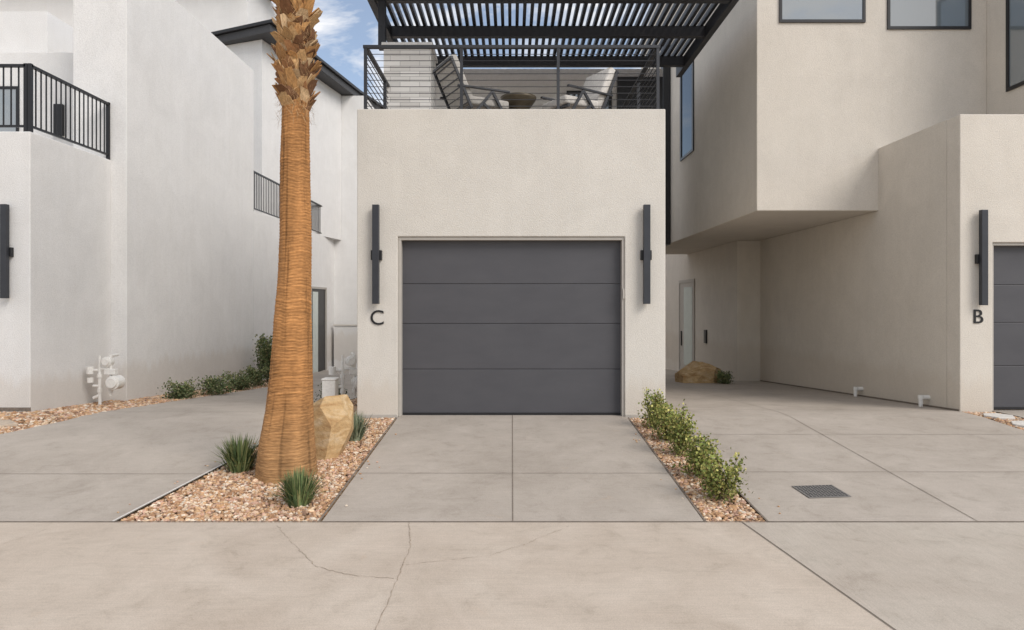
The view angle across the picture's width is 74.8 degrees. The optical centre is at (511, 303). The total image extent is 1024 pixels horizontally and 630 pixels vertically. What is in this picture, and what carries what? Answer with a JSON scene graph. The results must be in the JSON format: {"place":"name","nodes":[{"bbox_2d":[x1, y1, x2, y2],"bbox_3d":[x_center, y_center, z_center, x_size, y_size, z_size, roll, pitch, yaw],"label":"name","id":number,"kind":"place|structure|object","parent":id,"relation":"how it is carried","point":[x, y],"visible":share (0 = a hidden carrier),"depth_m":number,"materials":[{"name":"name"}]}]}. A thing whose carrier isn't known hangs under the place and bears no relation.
{"place":"outdoors","nodes":[
{"label":"outdoors","id":0,"kind":"place"},
{"bbox_2d":[0,370,356,520],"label":"driveway","id":1,"kind":"structure","parent":0,"point":[104,466],"depth_m":7.44,"materials":[{"name":"concrete"}]},
{"bbox_2d":[112,397,355,520],"bbox_3d":[-2.944,1.687,9.734,0.219,0.264,8.534,0,0,3],"label":"garden edging","id":2,"kind":"object","parent":1,"relation":"on","point":[169,491],"visible":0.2,"depth_m":6.14,"materials":[{"name":"grey concrete"}]},
{"bbox_2d":[314,383,349,401],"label":"shrub","id":3,"kind":"object","parent":1,"relation":"on","point":[321,393],"visible":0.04,"depth_m":10.87,"materials":[{"name":"green plant"}]},
{"bbox_2d":[0,522,893,629],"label":"street","id":4,"kind":"structure","parent":0,"point":[271,576],"depth_m":4.36,"materials":[{"name":"concrete"}]},
{"bbox_2d":[6,523,558,629],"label":"pavement cracks","id":5,"kind":"object","parent":4,"relation":"on","point":[374,576],"visible":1,"depth_m":4.60,"materials":[{"name":"grey concrete"}]},
{"bbox_2d":[271,0,656,104],"label":"sky","id":6,"kind":"structure","parent":0,"point":[343,28],"materials":[{"name":"blue"}]},
{"bbox_2d":[323,415,702,520],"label":"driveway","id":7,"kind":"structure","parent":0,"point":[565,468],"depth_m":6.71,"materials":[{"name":"concrete"}]},
{"bbox_2d":[402,413,620,414],"bbox_3d":[-0.011,1.543,9.349,3.122,0.034,0.042,0,0,0],"label":"door seal","id":8,"kind":"object","parent":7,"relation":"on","point":[511,413],"depth_m":9.33,"materials":[{"name":"black rubber"}]},
{"bbox_2d":[665,369,1023,520],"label":"driveway","id":9,"kind":"structure","parent":0,"point":[971,465],"depth_m":7.48,"materials":[{"name":"concrete"}]},
{"bbox_2d":[0,383,1023,629],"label":"expansion joints","id":10,"kind":"object","parent":9,"relation":"on","point":[544,521],"visible":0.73,"depth_m":5.48,"materials":[{"name":"grey concrete"}]},
{"bbox_2d":[713,368,734,383],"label":"shrub","id":11,"kind":"object","parent":9,"relation":"on","point":[723,377],"visible":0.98,"depth_m":16.29,"materials":[{"name":"green plant"}]},
{"bbox_2d":[792,485,851,497],"bbox_3d":[2.860,1.740,6.200,0.400,0.029,0.320,0,0,-5],"label":"drain grate","id":12,"kind":"object","parent":9,"relation":"on","point":[819,491],"visible":1,"depth_m":6.18,"materials":[{"name":"metal"}]},
{"bbox_2d":[994,407,1023,408],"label":"door seal","id":13,"kind":"object","parent":9,"relation":"on","point":[1008,407],"depth_m":9.83,"materials":[{"name":"black rubber"}]},
{"bbox_2d":[744,522,1023,629],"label":"street","id":14,"kind":"structure","parent":0,"point":[933,575],"depth_m":4.56,"materials":[{"name":"grey concrete"}]},
{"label":"ground","id":15,"kind":"structure","parent":0,"visible":0},
{"bbox_2d":[0,0,382,411],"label":"townhouse","id":16,"kind":"structure","parent":15,"relation":"on","point":[148,252],"depth_m":12.93,"materials":[{"name":"white paint"}]},
{"bbox_2d":[0,204,13,297],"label":"wall light","id":17,"kind":"object","parent":16,"relation":"attached to","point":[6,251],"visible":1,"depth_m":9.59,"materials":[{"name":"metal"}]},
{"bbox_2d":[0,89,15,131],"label":"window glass","id":18,"kind":"structure","parent":16,"relation":"in","point":[6,91],"depth_m":12.79,"materials":[{"name":"grey"}]},
{"bbox_2d":[0,86,18,131],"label":"window frame","id":19,"kind":"structure","parent":16,"relation":"in","point":[1,87],"depth_m":12.77,"materials":[{"name":"black metal"}]},
{"bbox_2d":[0,63,26,131],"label":"balcony railing","id":20,"kind":"object","parent":16,"relation":"on","point":[24,67],"visible":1,"depth_m":9.74,"materials":[{"name":"black metal"}]},
{"bbox_2d":[27,63,109,159],"bbox_3d":[-7.020,-2.990,10.700,0.050,1.000,1.930,0,0,0],"label":"balcony railing","id":21,"kind":"object","parent":16,"relation":"on","point":[31,67],"visible":1,"depth_m":10.43,"materials":[{"name":"black metal"}]},
{"bbox_2d":[254,171,321,233],"bbox_3d":[-6.760,-2.930,21.350,0.050,1.080,7.850,0,0,0],"label":"balcony railing","id":22,"kind":"object","parent":16,"relation":"on","point":[319,206],"visible":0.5,"depth_m":18.83,"materials":[{"name":"black metal"}]},
{"bbox_2d":[313,292,317,372],"bbox_3d":[-6.705,0.987,22.800,0.030,2.754,0.600,0,0,0],"label":"side door leaf","id":23,"kind":"structure","parent":16,"relation":"in","point":[315,294],"depth_m":22.79,"materials":[{"name":"glass"}]},
{"bbox_2d":[255,0,322,485],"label":"palm tree","id":24,"kind":"object","parent":15,"relation":"on","point":[287,440],"visible":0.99,"depth_m":6.64,"materials":[{"name":"brown plant"}]},
{"bbox_2d":[334,326,356,368],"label":"wall","id":25,"kind":"structure","parent":15,"relation":"on","point":[345,341],"depth_m":24.80,"materials":[{"name":"white paint"}]},
{"bbox_2d":[333,324,356,325],"bbox_3d":[-5.750,0.815,24.900,1.740,0.050,0.260,0,0,0],"label":"coping","id":26,"kind":"object","parent":25,"relation":"on","point":[344,324],"visible":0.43,"depth_m":24.79,"materials":[{"name":"beige paint"}]},
{"bbox_2d":[357,69,664,418],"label":"townhouse","id":27,"kind":"structure","parent":15,"relation":"on","point":[530,174],"depth_m":9.20,"materials":[{"name":"beige paint"}]},
{"bbox_2d":[371,204,381,303],"bbox_3d":[-1.855,-0.665,9.143,0.150,1.350,0.115,0,0,0],"label":"wall light","id":28,"kind":"object","parent":27,"relation":"attached to","point":[376,254],"visible":1,"depth_m":9.09,"materials":[{"name":"metal"}]},
{"bbox_2d":[371,310,383,324],"bbox_3d":[-1.851,0.196,9.198,0.178,0.203,0.024,0,0,0],"label":"house letter","id":29,"kind":"object","parent":27,"relation":"attached to","point":[372,314],"visible":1,"depth_m":9.19,"materials":[{"name":"black metal"}]},
{"bbox_2d":[381,42,437,108],"bbox_3d":[-1.715,-3.300,11.325,0.830,1.920,0.810,0,0,0],"label":"outdoor fireplace","id":30,"kind":"object","parent":27,"relation":"on","point":[410,77],"visible":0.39,"depth_m":10.95,"materials":[{"name":"white brick"}]},
{"bbox_2d":[432,55,509,108],"bbox_3d":[-0.581,-3.074,10.157,1.056,1.077,0.730,0,0,-28],"label":"patio armchair","id":31,"kind":"object","parent":27,"relation":"on","point":[457,89],"visible":0.56,"depth_m":9.91,"materials":[{"name":"fabric"}]},
{"bbox_2d":[402,241,620,412],"bbox_3d":[-0.011,0.321,9.370,3.122,2.471,0.060,0,0,0],"label":"garage door","id":32,"kind":"structure","parent":27,"relation":"in","point":[511,368],"depth_m":9.34,"materials":[{"name":"grey metal"}]},
{"bbox_2d":[402,241,620,412],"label":"garage door panels","id":33,"kind":"structure","parent":32,"relation":"in","point":[447,368],"depth_m":9.34,"materials":[{"name":"paint"}]},
{"bbox_2d":[363,45,659,108],"bbox_3d":[-0.005,-3.105,11.425,4.110,0.930,4.350,0,0,0],"label":"deck railing","id":34,"kind":"object","parent":27,"relation":"on","point":[637,83],"visible":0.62,"depth_m":9.28,"materials":[{"name":"metal"}]},
{"bbox_2d":[500,92,535,108],"bbox_3d":[0.100,-2.875,10.400,0.560,0.650,0.560,0,0,0],"label":"fire pit table","id":35,"kind":"object","parent":27,"relation":"on","point":[520,102],"visible":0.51,"depth_m":10.21,"materials":[{"name":"metal"}]},
{"bbox_2d":[367,0,738,76],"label":"pergola","id":36,"kind":"object","parent":27,"relation":"on","point":[700,33],"visible":0.77,"depth_m":12.69,"materials":[{"name":"metal"}]},
{"bbox_2d":[540,68,618,108],"bbox_3d":[0.998,-3.074,10.249,1.056,1.077,0.730,0,0,-32],"label":"patio armchair","id":37,"kind":"object","parent":27,"relation":"on","point":[591,90],"visible":0.42,"depth_m":10.11,"materials":[{"name":"fabric"}]},
{"bbox_2d":[640,204,651,303],"bbox_3d":[1.835,-0.665,9.143,0.150,1.350,0.115,0,0,0],"label":"wall light","id":38,"kind":"object","parent":27,"relation":"attached to","point":[646,254],"visible":1,"depth_m":9.09,"materials":[{"name":"metal"}]},
{"bbox_2d":[17,398,1023,520],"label":"gravel bed","id":39,"kind":"object","parent":15,"relation":"on","point":[202,478],"depth_m":6.34,"materials":[{"name":"beige gravel"}]},
{"bbox_2d":[86,353,125,404],"bbox_3d":[-6.602,1.281,10.879,0.581,0.904,0.333,0,0,0],"label":"gas meter","id":40,"kind":"object","parent":39,"relation":"on","point":[114,382],"visible":0.99,"depth_m":10.81,"materials":[{"name":"paint"}]},
{"bbox_2d":[0,380,356,433],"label":"gravel","id":41,"kind":"structure","parent":39,"relation":"on","point":[29,419],"depth_m":9.74,"materials":[{"name":"brown gravel"}]},
{"bbox_2d":[0,420,16,426],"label":"flagstones","id":42,"kind":"object","parent":41,"relation":"on","point":[6,423],"visible":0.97,"depth_m":8.73,"materials":[{"name":"beige stone"}]},
{"bbox_2d":[193,372,239,395],"bbox_3d":[-5.683,1.556,12.909,0.965,0.444,0.913,0,0,22],"label":"shrub","id":43,"kind":"object","parent":41,"relation":"on","point":[210,385],"visible":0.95,"depth_m":12.79,"materials":[{"name":"green plant"}]},
{"bbox_2d":[223,369,256,389],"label":"shrub","id":44,"kind":"object","parent":41,"relation":"on","point":[243,382],"visible":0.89,"depth_m":14.13,"materials":[{"name":"green plant"}]},
{"bbox_2d":[244,363,269,386],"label":"shrub","id":45,"kind":"object","parent":41,"relation":"on","point":[254,373],"visible":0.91,"depth_m":15.27,"materials":[{"name":"green plant"}]},
{"bbox_2d":[252,333,272,381],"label":"shrub","id":46,"kind":"object","parent":41,"relation":"on","point":[264,346],"visible":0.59,"depth_m":16.88,"materials":[{"name":"green plant"}]},
{"bbox_2d":[156,377,202,399],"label":"shrub","id":47,"kind":"object","parent":39,"relation":"on","point":[183,391],"visible":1,"depth_m":11.94,"materials":[{"name":"green plant"}]},
{"bbox_2d":[120,410,394,520],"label":"gravel","id":48,"kind":"structure","parent":39,"relation":"on","point":[195,505],"depth_m":6.10,"materials":[{"name":"beige gravel"}]},
{"bbox_2d":[209,431,259,472],"bbox_3d":[-2.808,1.522,6.879,0.664,0.406,0.628,0,0,23],"label":"grass tuft","id":49,"kind":"object","parent":48,"relation":"on","point":[238,457],"visible":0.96,"depth_m":6.79,"materials":[{"name":"green plant"}]},
{"bbox_2d":[265,465,329,507],"bbox_3d":[-1.888,1.611,5.911,0.567,0.345,0.640,0,0,0],"label":"grass tuft","id":50,"kind":"object","parent":48,"relation":"on","point":[299,486],"visible":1,"depth_m":5.86,"materials":[{"name":"green plant"}]},
{"bbox_2d":[313,394,353,459],"bbox_3d":[-2.000,1.377,7.425,0.444,0.709,0.436,0,0,-9],"label":"boulder","id":51,"kind":"object","parent":48,"relation":"on","point":[333,422],"visible":0.79,"depth_m":7.29,"materials":[{"name":"stone"}]},
{"bbox_2d":[321,377,338,397],"bbox_3d":[-2.700,1.372,9.950,0.220,0.524,0.220,0,0,0],"label":"utility box","id":52,"kind":"object","parent":39,"relation":"on","point":[330,386],"visible":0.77,"depth_m":9.85,"materials":[{"name":"paint"}]},
{"bbox_2d":[328,352,356,395],"bbox_3d":[-2.615,1.259,10.635,0.593,0.923,0.340,0,0,-23],"label":"gas meter","id":53,"kind":"object","parent":39,"relation":"on","point":[351,361],"visible":0.69,"depth_m":10.56,"materials":[{"name":"paint"}]},
{"bbox_2d":[349,411,372,440],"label":"grass tuft","id":54,"kind":"object","parent":39,"relation":"on","point":[359,430],"visible":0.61,"depth_m":7.98,"materials":[{"name":"green plant"}]},
{"bbox_2d":[117,433,780,513],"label":"stray gravel","id":55,"kind":"structure","parent":39,"relation":"on","point":[379,467],"depth_m":6.70,"materials":[{"name":"beige gravel"}]},
{"bbox_2d":[318,417,767,520],"bbox_3d":[0.257,1.676,7.325,3.702,0.230,3.690,0,0,0],"label":"garden edging","id":56,"kind":"object","parent":39,"relation":"on","point":[322,516],"visible":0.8,"depth_m":6.46,"materials":[{"name":"grey concrete"}]},
{"bbox_2d":[630,418,764,520],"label":"gravel","id":57,"kind":"structure","parent":39,"relation":"on","point":[705,508],"depth_m":6.24,"materials":[{"name":"beige gravel"}]},
{"bbox_2d":[637,387,671,428],"bbox_3d":[1.840,1.343,8.584,0.461,0.549,0.421,0,0,0],"label":"shrub","id":58,"kind":"object","parent":57,"relation":"on","point":[655,402],"visible":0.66,"depth_m":8.55,"materials":[{"name":"green plant"}]},
{"bbox_2d":[646,402,682,441],"bbox_3d":[1.863,1.409,8.033,0.480,0.491,0.538,0,0,0],"label":"shrub","id":59,"kind":"object","parent":57,"relation":"on","point":[664,428],"visible":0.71,"depth_m":8.01,"materials":[{"name":"green plant"}]},
{"bbox_2d":[663,399,696,456],"bbox_3d":[1.882,1.385,7.393,0.409,0.614,0.388,0,0,-42],"label":"shrub","id":60,"kind":"object","parent":57,"relation":"on","point":[678,435],"visible":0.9,"depth_m":7.35,"materials":[{"name":"green plant"}]},
{"bbox_2d":[666,427,722,478],"bbox_3d":[1.882,1.494,6.658,0.563,0.490,0.535,0,0,41],"label":"shrub","id":61,"kind":"object","parent":57,"relation":"on","point":[702,444],"visible":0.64,"depth_m":6.62,"materials":[{"name":"green plant"}]},
{"bbox_2d":[691,446,752,503],"bbox_3d":[1.895,1.538,6.017,0.500,0.480,0.537,0,0,0],"label":"shrub","id":62,"kind":"object","parent":57,"relation":"on","point":[713,483],"visible":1,"depth_m":5.98,"materials":[{"name":"green plant"}]},
{"bbox_2d":[675,361,720,382],"bbox_3d":[4.724,1.762,16.902,1.032,0.603,0.729,0,0,-6],"label":"boulder","id":63,"kind":"object","parent":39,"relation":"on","point":[696,372],"visible":0.82,"depth_m":16.60,"materials":[{"name":"stone"}]},
{"bbox_2d":[965,411,1023,429],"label":"gravel","id":64,"kind":"structure","parent":39,"relation":"on","point":[1006,421],"depth_m":9.05,"materials":[{"name":"brown gravel"}]},
{"bbox_2d":[983,413,1023,427],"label":"flagstones","id":65,"kind":"object","parent":64,"relation":"on","point":[1007,416],"visible":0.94,"depth_m":9.13,"materials":[{"name":"grey stone"}]},
{"bbox_2d":[641,0,1023,411],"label":"townhouse","id":66,"kind":"structure","parent":15,"relation":"on","point":[839,174],"depth_m":11.87,"materials":[{"name":"beige paint"}]},
{"bbox_2d":[679,279,694,369],"bbox_3d":[5.870,0.769,22.525,0.040,3.118,1.950,0,0,0],"label":"entry door","id":67,"kind":"structure","parent":66,"relation":"attached to","point":[687,281],"depth_m":21.58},
{"bbox_2d":[680,282,692,368],"bbox_3d":[5.878,0.819,22.525,0.015,3.018,1.750,0,0,0],"label":"door leaf","id":68,"kind":"object","parent":67,"relation":"attached to","point":[682,286],"visible":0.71,"depth_m":23.05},
{"bbox_2d":[684,287,691,364],"bbox_3d":[5.864,0.769,22.325,0.009,2.618,1.050,0,0,0],"label":"frosted pane","id":69,"kind":"object","parent":67,"relation":"attached to","point":[687,325],"visible":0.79,"depth_m":22.36,"materials":[{"name":"grey glass"}]},
{"bbox_2d":[680,61,693,160],"bbox_3d":[4.325,-4.790,16.575,0.030,2.300,1.250,0,0,0],"label":"window frame","id":70,"kind":"structure","parent":66,"relation":"in","point":[681,158],"depth_m":16.35,"materials":[{"name":"black metal"}]},
{"bbox_2d":[682,64,691,156],"bbox_3d":[4.333,-4.790,16.575,0.010,2.180,1.010,0,0,0],"label":"window glass","id":71,"kind":"structure","parent":66,"relation":"in","point":[687,76],"depth_m":16.51,"materials":[{"name":"blue"}]},
{"bbox_2d":[779,0,865,22],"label":"window frame","id":72,"kind":"structure","parent":66,"relation":"in","point":[781,20],"depth_m":11.84,"materials":[{"name":"black metal"}]},
{"bbox_2d":[782,0,862,18],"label":"window glass","id":73,"kind":"structure","parent":66,"relation":"in","point":[791,9],"depth_m":11.86,"materials":[{"name":"grey"}]},
{"bbox_2d":[853,387,862,396],"bbox_3d":[6.409,1.648,12.400,0.176,0.199,0.081,0,0,0],"label":"drain pipe","id":74,"kind":"object","parent":66,"relation":"attached to","point":[855,389],"visible":0.93,"depth_m":12.37,"materials":[{"name":"paint"}]},
{"bbox_2d":[918,395,929,406],"bbox_3d":[6.409,1.530,10.420,0.176,0.199,0.081,0,0,0],"label":"drain pipe","id":75,"kind":"object","parent":66,"relation":"attached to","point":[921,398],"visible":0.93,"depth_m":10.39,"materials":[{"name":"metal"}]},
{"bbox_2d":[890,0,967,25],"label":"window glass","id":76,"kind":"structure","parent":66,"relation":"in","point":[902,12],"depth_m":11.86,"materials":[{"name":"grey glass"}]},
{"bbox_2d":[887,0,971,29],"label":"window frame","id":77,"kind":"structure","parent":66,"relation":"in","point":[969,27],"depth_m":11.84,"materials":[{"name":"black metal"}]},
{"bbox_2d":[973,310,982,322],"bbox_3d":[6.753,0.191,9.698,0.136,0.198,0.024,0,0,0],"label":"house letter","id":78,"kind":"object","parent":66,"relation":"attached to","point":[975,316],"visible":1,"depth_m":9.69,"materials":[{"name":"black metal"}]},
{"bbox_2d":[975,210,987,304],"bbox_3d":[6.765,-0.655,9.643,0.130,1.370,0.115,0,0,0],"label":"wall light","id":79,"kind":"object","parent":66,"relation":"attached to","point":[981,258],"visible":1,"depth_m":9.59,"materials":[{"name":"metal"}]},
{"bbox_2d":[994,246,1023,406],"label":"garage door","id":80,"kind":"structure","parent":66,"relation":"in","point":[1008,337],"depth_m":9.84,"materials":[{"name":"grey metal"}]},
{"bbox_2d":[994,246,1023,406],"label":"garage door panels","id":81,"kind":"structure","parent":80,"relation":"in","point":[1008,260],"depth_m":9.84,"materials":[{"name":"paint"}]},
{"bbox_2d":[1006,0,1023,91],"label":"window frame","id":82,"kind":"structure","parent":66,"relation":"in","point":[1019,84],"depth_m":11.34,"materials":[{"name":"black metal"}]},
{"bbox_2d":[1009,0,1023,86],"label":"window glass","id":83,"kind":"structure","parent":66,"relation":"in","point":[1016,7],"depth_m":11.16,"materials":[{"name":"grey glass"}]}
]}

